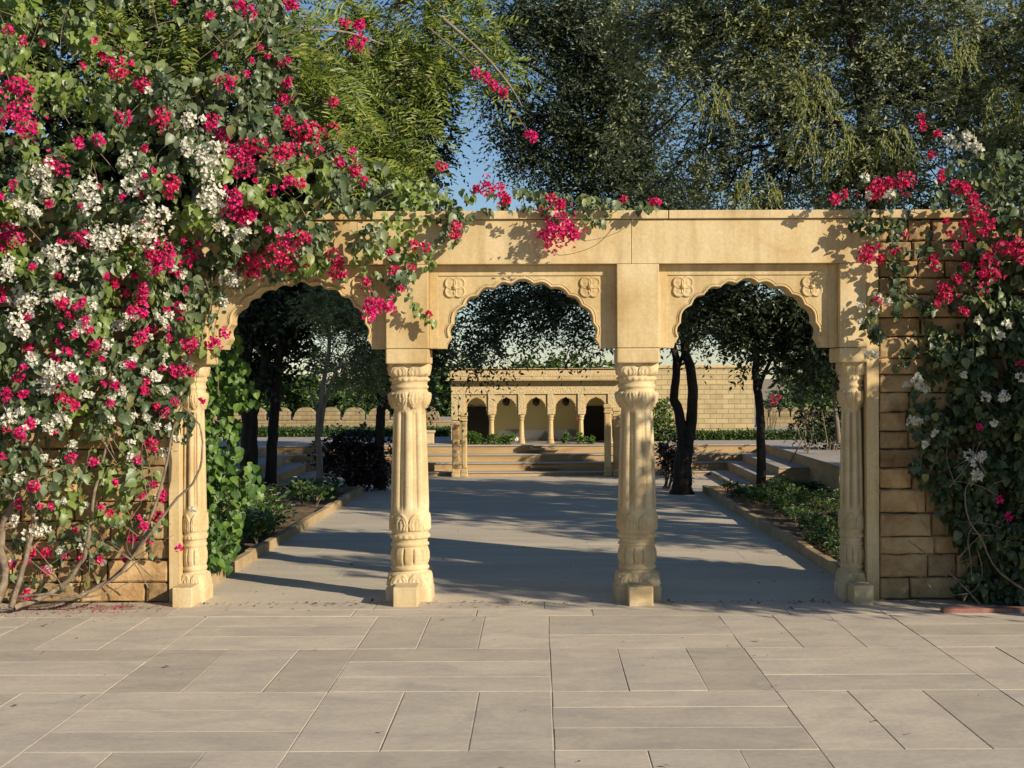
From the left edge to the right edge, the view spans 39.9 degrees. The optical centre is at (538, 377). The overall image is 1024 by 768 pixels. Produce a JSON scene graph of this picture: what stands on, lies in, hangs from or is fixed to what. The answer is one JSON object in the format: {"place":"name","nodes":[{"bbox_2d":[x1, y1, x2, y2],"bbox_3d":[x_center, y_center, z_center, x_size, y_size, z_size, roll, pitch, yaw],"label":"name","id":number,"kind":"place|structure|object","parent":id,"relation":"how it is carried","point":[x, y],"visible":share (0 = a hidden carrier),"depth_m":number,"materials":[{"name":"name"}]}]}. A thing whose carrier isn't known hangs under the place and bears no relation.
{"place":"outdoors","nodes":[
{"label":"outdoors","id":0,"kind":"place"},
{"bbox_2d":[221,492,345,555],"bbox_3d":[-4.990,1.554,14.610,5.010,0.062,8.980,0,0,0],"label":"soil bed","id":1,"kind":"object","parent":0,"point":[307,508],"visible":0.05,"depth_m":16.40,"materials":[{"name":"brown soil"}]},
{"bbox_2d":[0,0,457,287],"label":"dark tree","id":2,"kind":"object","parent":1,"relation":"on","point":[53,128],"visible":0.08,"depth_m":12.18,"materials":[{"name":"green plant"}]},
{"bbox_2d":[204,316,265,575],"bbox_3d":[-2.478,0.459,10.683,0.931,2.217,0.729,0,0,0],"label":"heart leaf shrub","id":3,"kind":"object","parent":1,"relation":"on","point":[231,382],"visible":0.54,"depth_m":10.49,"materials":[{"name":"green plant"}]},
{"bbox_2d":[223,508,262,543],"bbox_3d":[-2.745,1.362,13.054,0.433,0.372,0.410,0,0,-22],"label":"bedding plant","id":4,"kind":"object","parent":1,"relation":"on","point":[258,526],"visible":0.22,"depth_m":13.04,"materials":[{"name":"green plant"}]},
{"bbox_2d":[224,514,265,545],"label":"bedding plant","id":5,"kind":"object","parent":1,"relation":"on","point":[250,530],"visible":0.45,"depth_m":12.77,"materials":[{"name":"green plant"}]},
{"bbox_2d":[238,496,267,514],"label":"bedding plant","id":6,"kind":"object","parent":1,"relation":"on","point":[257,503],"visible":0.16,"depth_m":14.30,"materials":[{"name":"green plant"}]},
{"bbox_2d":[241,510,275,541],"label":"bedding plant","id":7,"kind":"object","parent":1,"relation":"on","point":[271,522],"visible":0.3,"depth_m":13.28,"materials":[{"name":"green plant"}]},
{"bbox_2d":[242,515,275,543],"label":"bedding plant","id":8,"kind":"object","parent":1,"relation":"on","point":[263,523],"visible":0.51,"depth_m":13.06,"materials":[{"name":"green plant"}]},
{"bbox_2d":[247,504,280,525],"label":"bedding plant","id":9,"kind":"object","parent":1,"relation":"on","point":[264,513],"visible":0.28,"depth_m":13.65,"materials":[{"name":"green plant"}]},
{"bbox_2d":[220,285,320,486],"bbox_3d":[-4.110,-0.415,19.461,2.268,4.013,1.673,0,0,-11],"label":"dark tree","id":10,"kind":"object","parent":1,"relation":"on","point":[249,435],"visible":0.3,"depth_m":19.11,"materials":[{"name":"green plant"}]},
{"bbox_2d":[259,482,282,499],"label":"bedding plant","id":11,"kind":"object","parent":1,"relation":"on","point":[274,491],"visible":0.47,"depth_m":17.00,"materials":[{"name":"green plant"}]},
{"bbox_2d":[252,502,289,531],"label":"bedding plant","id":12,"kind":"object","parent":1,"relation":"on","point":[280,516],"visible":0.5,"depth_m":13.98,"materials":[{"name":"green plant"}]},
{"bbox_2d":[256,489,286,508],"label":"bedding plant","id":13,"kind":"object","parent":1,"relation":"on","point":[270,499],"visible":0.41,"depth_m":15.52,"materials":[{"name":"green plant"}]},
{"bbox_2d":[0,0,546,211],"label":"feathery tree","id":14,"kind":"object","parent":1,"relation":"on","point":[322,84],"visible":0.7,"depth_m":11.19,"materials":[{"name":"green plant"}]},
{"bbox_2d":[264,500,300,526],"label":"bedding plant","id":15,"kind":"object","parent":1,"relation":"on","point":[285,508],"visible":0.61,"depth_m":14.59,"materials":[{"name":"green plant"}]},
{"bbox_2d":[281,476,315,489],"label":"bedding plant","id":16,"kind":"object","parent":1,"relation":"on","point":[303,480],"visible":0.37,"depth_m":18.27,"materials":[{"name":"green plant"}]},
{"bbox_2d":[282,476,318,504],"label":"bedding plant","id":17,"kind":"object","parent":1,"relation":"on","point":[292,488],"visible":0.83,"depth_m":17.07,"materials":[{"name":"green plant"}]},
{"bbox_2d":[296,483,334,506],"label":"bedding plant","id":18,"kind":"object","parent":1,"relation":"on","point":[322,491],"visible":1,"depth_m":16.75,"materials":[{"name":"green plant"}]},
{"bbox_2d":[273,285,391,493],"bbox_3d":[-2.513,-0.069,18.738,1.432,3.196,1.771,0,0,36],"label":"pale trunk tree","id":19,"kind":"object","parent":1,"relation":"on","point":[332,310],"visible":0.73,"depth_m":18.48,"materials":[{"name":"green plant"}]},
{"bbox_2d":[315,475,349,489],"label":"bedding plant","id":20,"kind":"object","parent":1,"relation":"on","point":[336,483],"visible":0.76,"depth_m":18.33,"materials":[{"name":"green plant"}]},
{"bbox_2d":[0,599,1023,767],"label":"paving","id":21,"kind":"structure","parent":0,"point":[668,708],"depth_m":7.10,"materials":[{"name":"beige stone"}]},
{"bbox_2d":[0,212,168,602],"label":"stone wall","id":22,"kind":"structure","parent":21,"relation":"on","point":[157,590],"depth_m":9.79,"materials":[{"name":"stone"}]},
{"bbox_2d":[0,0,661,610],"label":"bougainvillea","id":23,"kind":"object","parent":21,"relation":"on","point":[78,366],"visible":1,"depth_m":9.37,"materials":[{"name":"green plant"}]},
{"bbox_2d":[0,604,978,709],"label":"fallen petals","id":24,"kind":"object","parent":21,"relation":"on","point":[124,607],"visible":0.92,"depth_m":9.49,"materials":[{"name":"pink plant"}]},
{"bbox_2d":[2,503,1003,766],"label":"fallen leaves","id":25,"kind":"object","parent":21,"relation":"on","point":[524,603],"visible":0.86,"depth_m":9.67,"materials":[{"name":"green plant"}]},
{"bbox_2d":[168,209,878,607],"bbox_3d":[-0.101,0.206,9.848,4.916,2.709,0.605,0,0,0],"label":"stone arcade","id":26,"kind":"object","parent":21,"relation":"on","point":[638,285],"visible":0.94,"depth_m":9.79,"materials":[{"name":"stone"}]},
{"bbox_2d":[829,113,1023,606],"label":"bougainvillea","id":27,"kind":"object","parent":21,"relation":"on","point":[1001,426],"visible":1,"depth_m":9.57,"materials":[{"name":"green plant"}]},
{"bbox_2d":[940,607,1023,612],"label":"stone kerb","id":28,"kind":"structure","parent":21,"relation":"on","point":[981,609],"depth_m":9.22,"materials":[{"name":"brown stone"}]},
{"bbox_2d":[0,0,1023,380],"label":"sky","id":29,"kind":"structure","parent":0,"point":[476,172],"materials":[{"name":"blue"}]},
{"bbox_2d":[205,475,841,601],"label":"path","id":30,"kind":"structure","parent":0,"point":[487,554],"depth_m":12.53,"materials":[{"name":"stone"}]},
{"bbox_2d":[303,421,392,491],"bbox_3d":[-2.507,1.170,19.548,1.508,1.135,0.976,0,0,0],"label":"purple shrub","id":31,"kind":"object","parent":30,"relation":"on","point":[352,453],"visible":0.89,"depth_m":19.42,"materials":[{"name":"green plant"}]},
{"bbox_2d":[304,23,474,488],"bbox_3d":[-2.056,-1.721,20.058,2.793,6.552,2.155,0,0,0],"label":"dark tree","id":32,"kind":"object","parent":30,"relation":"on","point":[380,425],"visible":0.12,"depth_m":19.80,"materials":[{"name":"green plant"}]},
{"bbox_2d":[451,416,460,476],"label":"stone pillar","id":33,"kind":"structure","parent":30,"relation":"on","point":[455,423],"depth_m":22.00,"materials":[{"name":"stone"}]},
{"bbox_2d":[461,412,467,476],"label":"stone pillar","id":34,"kind":"structure","parent":30,"relation":"on","point":[464,471],"depth_m":22.00,"materials":[{"name":"stone"}]},
{"bbox_2d":[430,0,737,494],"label":"dark tree","id":35,"kind":"object","parent":30,"relation":"on","point":[561,125],"visible":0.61,"depth_m":18.62,"materials":[{"name":"green plant"}]},
{"bbox_2d":[603,404,611,476],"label":"stone pillar","id":36,"kind":"structure","parent":30,"relation":"on","point":[607,440],"depth_m":22.00,"materials":[{"name":"stone"}]},
{"bbox_2d":[612,407,620,476],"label":"stone pillar","id":37,"kind":"structure","parent":30,"relation":"on","point":[616,426],"depth_m":22.00,"materials":[{"name":"stone"}]},
{"bbox_2d":[654,429,695,488],"bbox_3d":[1.846,1.122,19.304,0.638,0.858,0.763,0,0,0],"label":"purple shrub","id":38,"kind":"object","parent":30,"relation":"on","point":[668,456],"visible":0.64,"depth_m":19.21,"materials":[{"name":"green plant"}]},
{"bbox_2d":[284,379,791,481],"bbox_3d":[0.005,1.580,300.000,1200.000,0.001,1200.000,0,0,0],"label":"ground","id":39,"kind":"structure","parent":0,"point":[766,383],"depth_m":185.46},
{"bbox_2d":[228,354,290,414],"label":"tree","id":40,"kind":"object","parent":39,"relation":"on","point":[262,402],"visible":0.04,"depth_m":43.55,"materials":[{"name":"green plant"}]},
{"bbox_2d":[210,486,362,585],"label":"stone kerb","id":41,"kind":"structure","parent":39,"relation":"on","point":[250,554],"depth_m":13.50,"materials":[{"name":"beige stone"}]},
{"bbox_2d":[265,367,331,416],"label":"tree","id":42,"kind":"object","parent":39,"relation":"on","point":[297,399],"visible":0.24,"depth_m":43.54,"materials":[{"name":"green plant"}]},
{"bbox_2d":[209,407,450,426],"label":"crenellated wall","id":43,"kind":"structure","parent":39,"relation":"on","point":[306,416],"depth_m":31.98,"materials":[{"name":"beige stone"}]},
{"bbox_2d":[308,367,393,416],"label":"tree","id":44,"kind":"object","parent":39,"relation":"on","point":[337,405],"visible":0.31,"depth_m":41.54,"materials":[{"name":"green plant"}]},
{"bbox_2d":[427,366,472,416],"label":"tree","id":45,"kind":"object","parent":39,"relation":"on","point":[446,410],"visible":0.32,"depth_m":41.65,"materials":[{"name":"green plant"}]},
{"bbox_2d":[436,345,497,376],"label":"tree","id":46,"kind":"object","parent":39,"relation":"on","point":[458,360],"visible":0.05,"depth_m":45.92,"materials":[{"name":"green plant"}]},
{"bbox_2d":[500,352,545,376],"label":"tree","id":47,"kind":"object","parent":39,"relation":"on","point":[518,365],"visible":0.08,"depth_m":48.18,"materials":[{"name":"green plant"}]},
{"bbox_2d":[207,416,839,497],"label":"stone steps","id":48,"kind":"structure","parent":39,"relation":"on","point":[725,460],"depth_m":22.50,"materials":[{"name":"beige stone"}]},
{"bbox_2d":[239,282,362,485],"bbox_3d":[-2.909,-0.352,19.705,2.947,3.878,1.934,0,0,-20],"label":"dark tree","id":49,"kind":"object","parent":48,"relation":"on","point":[275,386],"visible":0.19,"depth_m":19.24,"materials":[{"name":"green plant"}]},
{"bbox_2d":[217,424,450,436],"bbox_3d":[-5.323,1.040,26.791,7.456,0.315,0.742,0,0,0],"label":"hedge","id":50,"kind":"object","parent":48,"relation":"on","point":[309,431],"visible":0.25,"depth_m":26.53,"materials":[{"name":"green plant"}]},
{"bbox_2d":[427,430,435,443],"bbox_3d":[-1.881,1.002,23.850,0.288,0.220,0.340,0,0,0],"label":"stone pedestal","id":51,"kind":"object","parent":48,"relation":"on","point":[430,436],"visible":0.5,"depth_m":23.70,"materials":[{"name":"stone"}]},
{"bbox_2d":[460,431,473,444],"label":"terrace plant","id":52,"kind":"object","parent":48,"relation":"on","point":[469,439],"visible":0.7,"depth_m":23.31,"materials":[{"name":"green plant"}]},
{"bbox_2d":[471,431,484,443],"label":"terrace plant","id":53,"kind":"object","parent":48,"relation":"on","point":[480,437],"visible":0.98,"depth_m":23.33,"materials":[{"name":"green plant"}]},
{"bbox_2d":[484,433,499,444],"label":"terrace plant","id":54,"kind":"object","parent":48,"relation":"on","point":[490,438],"visible":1,"depth_m":23.32,"materials":[{"name":"green plant"}]},
{"bbox_2d":[495,433,508,444],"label":"terrace plant","id":55,"kind":"object","parent":48,"relation":"on","point":[501,440],"visible":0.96,"depth_m":23.33,"materials":[{"name":"green plant"}]},
{"bbox_2d":[505,432,516,443],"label":"terrace plant","id":56,"kind":"object","parent":48,"relation":"on","point":[511,438],"visible":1,"depth_m":23.31,"materials":[{"name":"green plant"}]},
{"bbox_2d":[446,368,620,443],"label":"pavilion","id":57,"kind":"structure","parent":48,"relation":"on","point":[550,418],"depth_m":23.63,"materials":[{"name":"stone"}]},
{"bbox_2d":[467,406,488,439],"bbox_3d":[-1.028,0.809,24.684,0.426,0.601,0.028,0,0,0],"label":"dark door","id":58,"kind":"structure","parent":57,"relation":"in","point":[476,422],"depth_m":24.67,"materials":[{"name":"brown wood"}]},
{"bbox_2d":[583,406,603,439],"bbox_3d":[0.994,0.802,24.684,0.445,0.601,0.028,0,0,0],"label":"dark door","id":59,"kind":"structure","parent":57,"relation":"in","point":[593,422],"depth_m":24.67,"materials":[{"name":"brown wood"}]},
{"bbox_2d":[560,431,570,443],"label":"terrace plant","id":60,"kind":"object","parent":48,"relation":"on","point":[565,439],"visible":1,"depth_m":23.33,"materials":[{"name":"green plant"}]},
{"bbox_2d":[573,431,589,443],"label":"terrace plant","id":61,"kind":"object","parent":48,"relation":"on","point":[579,438],"visible":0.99,"depth_m":23.33,"materials":[{"name":"green plant"}]},
{"bbox_2d":[586,435,595,443],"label":"terrace plant","id":62,"kind":"object","parent":48,"relation":"on","point":[589,441],"visible":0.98,"depth_m":23.36,"materials":[{"name":"green plant"}]},
{"bbox_2d":[652,396,676,440],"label":"green bush","id":63,"kind":"object","parent":48,"relation":"on","point":[660,420],"visible":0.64,"depth_m":24.31,"materials":[{"name":"green plant"}]},
{"bbox_2d":[613,365,753,430],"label":"block wall","id":64,"kind":"structure","parent":48,"relation":"on","point":[721,406],"depth_m":25.50,"materials":[{"name":"stone"}]},
{"bbox_2d":[660,427,824,439],"bbox_3d":[4.246,1.014,24.841,4.618,0.287,0.651,0,0,0],"label":"hedge","id":65,"kind":"object","parent":48,"relation":"on","point":[731,434],"visible":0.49,"depth_m":24.61,"materials":[{"name":"green plant"}]},
{"bbox_2d":[763,391,786,428],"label":"flowering bush","id":66,"kind":"object","parent":48,"relation":"on","point":[772,400],"visible":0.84,"depth_m":28.97,"materials":[{"name":"pink plant"}]},
{"bbox_2d":[790,385,826,461],"bbox_3d":[3.910,0.777,20.388,0.644,1.531,0.470,0,0,0],"label":"silver bush","id":67,"kind":"object","parent":48,"relation":"on","point":[804,424],"visible":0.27,"depth_m":20.37,"materials":[{"name":"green plant"}]},
{"bbox_2d":[777,389,840,450],"bbox_3d":[4.391,0.784,21.459,1.525,1.522,1.133,0,0,0],"label":"silver bush","id":68,"kind":"object","parent":48,"relation":"on","point":[821,429],"visible":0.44,"depth_m":21.30,"materials":[{"name":"green plant"}]},
{"bbox_2d":[787,352,840,443],"bbox_3d":[4.271,-0.072,19.666,1.617,2.021,1.328,0,0,-27],"label":"young tree","id":69,"kind":"object","parent":48,"relation":"on","point":[836,416],"visible":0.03,"depth_m":19.80,"materials":[{"name":"green plant"}]},
{"bbox_2d":[531,351,566,367],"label":"tree","id":70,"kind":"object","parent":39,"relation":"on","point":[550,364],"visible":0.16,"depth_m":49.70,"materials":[{"name":"green plant"}]},
{"bbox_2d":[543,352,602,380],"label":"tree","id":71,"kind":"object","parent":39,"relation":"on","point":[574,363],"visible":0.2,"depth_m":51.64,"materials":[{"name":"green plant"}]},
{"bbox_2d":[579,354,614,380],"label":"tree","id":72,"kind":"object","parent":39,"relation":"on","point":[609,364],"visible":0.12,"depth_m":49.98,"materials":[{"name":"green plant"}]},
{"bbox_2d":[702,485,839,575],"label":"stone kerb","id":73,"kind":"structure","parent":39,"relation":"on","point":[811,553],"depth_m":13.54,"materials":[{"name":"beige stone"}]},
{"bbox_2d":[763,366,815,410],"bbox_3d":[7.161,0.654,40.053,2.084,2.055,1.530,0,0,-36],"label":"tree","id":74,"kind":"object","parent":39,"relation":"on","point":[785,403],"visible":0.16,"depth_m":39.82,"materials":[{"name":"green plant"}]},
{"bbox_2d":[755,407,832,426],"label":"crenellated wall","id":75,"kind":"structure","parent":39,"relation":"on","point":[785,416],"depth_m":31.00,"materials":[{"name":"beige stone"}]},
{"bbox_2d":[877,209,1023,599],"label":"stone wall","id":76,"kind":"structure","parent":39,"relation":"on","point":[901,496],"depth_m":9.79,"materials":[{"name":"stone"}]},
{"bbox_2d":[716,490,839,561],"bbox_3d":[4.920,1.522,14.610,5.170,0.062,8.980,0,0,0],"label":"soil bed","id":77,"kind":"object","parent":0,"point":[770,515],"visible":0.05,"depth_m":15.54,"materials":[{"name":"brown soil"}]},
{"bbox_2d":[719,478,741,495],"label":"bedding plant","id":78,"kind":"object","parent":77,"relation":"on","point":[731,487],"visible":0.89,"depth_m":18.09,"materials":[{"name":"green plant"}]},
{"bbox_2d":[728,489,745,498],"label":"bedding plant","id":79,"kind":"object","parent":77,"relation":"on","point":[740,492],"visible":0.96,"depth_m":17.65,"materials":[{"name":"green plant"}]},
{"bbox_2d":[731,487,748,497],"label":"bedding plant","id":80,"kind":"object","parent":77,"relation":"on","point":[740,488],"visible":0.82,"depth_m":17.71,"materials":[{"name":"green plant"}]},
{"bbox_2d":[742,486,769,506],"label":"bedding plant","id":81,"kind":"object","parent":77,"relation":"on","point":[764,495],"visible":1,"depth_m":16.60,"materials":[{"name":"green plant"}]},
{"bbox_2d":[676,280,839,487],"bbox_3d":[2.744,-0.025,17.227,2.592,3.167,1.811,0,0,0],"label":"dark tree","id":82,"kind":"object","parent":77,"relation":"on","point":[733,311],"visible":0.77,"depth_m":17.05,"materials":[{"name":"green plant"}]},
{"bbox_2d":[767,492,796,514],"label":"bedding plant","id":83,"kind":"object","parent":77,"relation":"on","point":[774,500],"visible":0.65,"depth_m":15.67,"materials":[{"name":"green plant"}]},
{"bbox_2d":[772,494,795,514],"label":"bedding plant","id":84,"kind":"object","parent":77,"relation":"on","point":[783,500],"visible":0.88,"depth_m":15.49,"materials":[{"name":"green plant"}]},
{"bbox_2d":[772,481,795,497],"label":"bedding plant","id":85,"kind":"object","parent":77,"relation":"on","point":[780,487],"visible":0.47,"depth_m":17.37,"materials":[{"name":"green plant"}]},
{"bbox_2d":[773,502,797,511],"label":"bedding plant","id":86,"kind":"object","parent":77,"relation":"on","point":[780,508],"visible":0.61,"depth_m":15.54,"materials":[{"name":"green plant"}]},
{"bbox_2d":[780,504,799,514],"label":"bedding plant","id":87,"kind":"object","parent":77,"relation":"on","point":[789,509],"visible":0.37,"depth_m":15.24,"materials":[{"name":"green plant"}]},
{"bbox_2d":[783,484,803,497],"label":"bedding plant","id":88,"kind":"object","parent":77,"relation":"on","point":[790,491],"visible":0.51,"depth_m":16.98,"materials":[{"name":"green plant"}]},
{"bbox_2d":[784,505,805,522],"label":"bedding plant","id":89,"kind":"object","parent":77,"relation":"on","point":[791,515],"visible":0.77,"depth_m":14.73,"materials":[{"name":"green plant"}]},
{"bbox_2d":[570,0,1023,210],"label":"olive green tree","id":90,"kind":"object","parent":77,"relation":"on","point":[864,142],"visible":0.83,"depth_m":14.04,"materials":[{"name":"green plant"}]},
{"bbox_2d":[790,479,812,489],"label":"bedding plant","id":91,"kind":"object","parent":77,"relation":"on","point":[797,483],"visible":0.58,"depth_m":18.17,"materials":[{"name":"green plant"}]},
{"bbox_2d":[792,487,815,504],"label":"bedding plant","id":92,"kind":"object","parent":77,"relation":"on","point":[804,493],"visible":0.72,"depth_m":16.49,"materials":[{"name":"green plant"}]},
{"bbox_2d":[795,506,820,519],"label":"bedding plant","id":93,"kind":"object","parent":77,"relation":"on","point":[807,510],"visible":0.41,"depth_m":14.41,"materials":[{"name":"green plant"}]},
{"bbox_2d":[796,512,823,534],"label":"bedding plant","id":94,"kind":"object","parent":77,"relation":"on","point":[803,520],"visible":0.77,"depth_m":13.59,"materials":[{"name":"green plant"}]},
{"bbox_2d":[801,480,820,493],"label":"bedding plant","id":95,"kind":"object","parent":77,"relation":"on","point":[814,485],"visible":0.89,"depth_m":18.18,"materials":[{"name":"green plant"}]},
{"bbox_2d":[800,496,822,513],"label":"bedding plant","id":96,"kind":"object","parent":77,"relation":"on","point":[805,501],"visible":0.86,"depth_m":15.61,"materials":[{"name":"green plant"}]},
{"bbox_2d":[800,527,831,548],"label":"bedding plant","id":97,"kind":"object","parent":77,"relation":"on","point":[808,538],"visible":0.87,"depth_m":12.51,"materials":[{"name":"green plant"}]},
{"bbox_2d":[804,517,833,529],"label":"bedding plant","id":98,"kind":"object","parent":77,"relation":"on","point":[810,525],"visible":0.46,"depth_m":13.52,"materials":[{"name":"green plant"}]},
{"bbox_2d":[813,508,831,517],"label":"bedding plant","id":99,"kind":"object","parent":77,"relation":"on","point":[822,513],"visible":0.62,"depth_m":14.91,"materials":[{"name":"green plant"}]},
{"bbox_2d":[809,520,839,536],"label":"bedding plant","id":100,"kind":"object","parent":77,"relation":"on","point":[831,528],"visible":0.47,"depth_m":12.88,"materials":[{"name":"green plant"}]},
{"bbox_2d":[813,515,837,534],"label":"bedding plant","id":101,"kind":"object","parent":77,"relation":"on","point":[820,524],"visible":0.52,"depth_m":13.35,"materials":[{"name":"green plant"}]},
{"bbox_2d":[815,487,839,506],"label":"bedding plant","id":102,"kind":"object","parent":77,"relation":"on","point":[828,494],"visible":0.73,"depth_m":16.37,"materials":[{"name":"green plant"}]},
{"bbox_2d":[818,497,839,511],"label":"bedding plant","id":103,"kind":"object","parent":77,"relation":"on","point":[827,501],"visible":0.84,"depth_m":15.66,"materials":[{"name":"green plant"}]},
{"bbox_2d":[820,531,839,548],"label":"bedding plant","id":104,"kind":"object","parent":77,"relation":"on","point":[827,538],"visible":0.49,"depth_m":12.29,"materials":[{"name":"green plant"}]},
{"bbox_2d":[821,540,839,554],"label":"bedding plant","id":105,"kind":"object","parent":77,"relation":"on","point":[829,547],"visible":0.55,"depth_m":12.09,"materials":[{"name":"green plant"}]},
{"bbox_2d":[823,535,839,553],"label":"bedding plant","id":106,"kind":"object","parent":77,"relation":"on","point":[833,537],"visible":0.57,"depth_m":12.21,"materials":[{"name":"green plant"}]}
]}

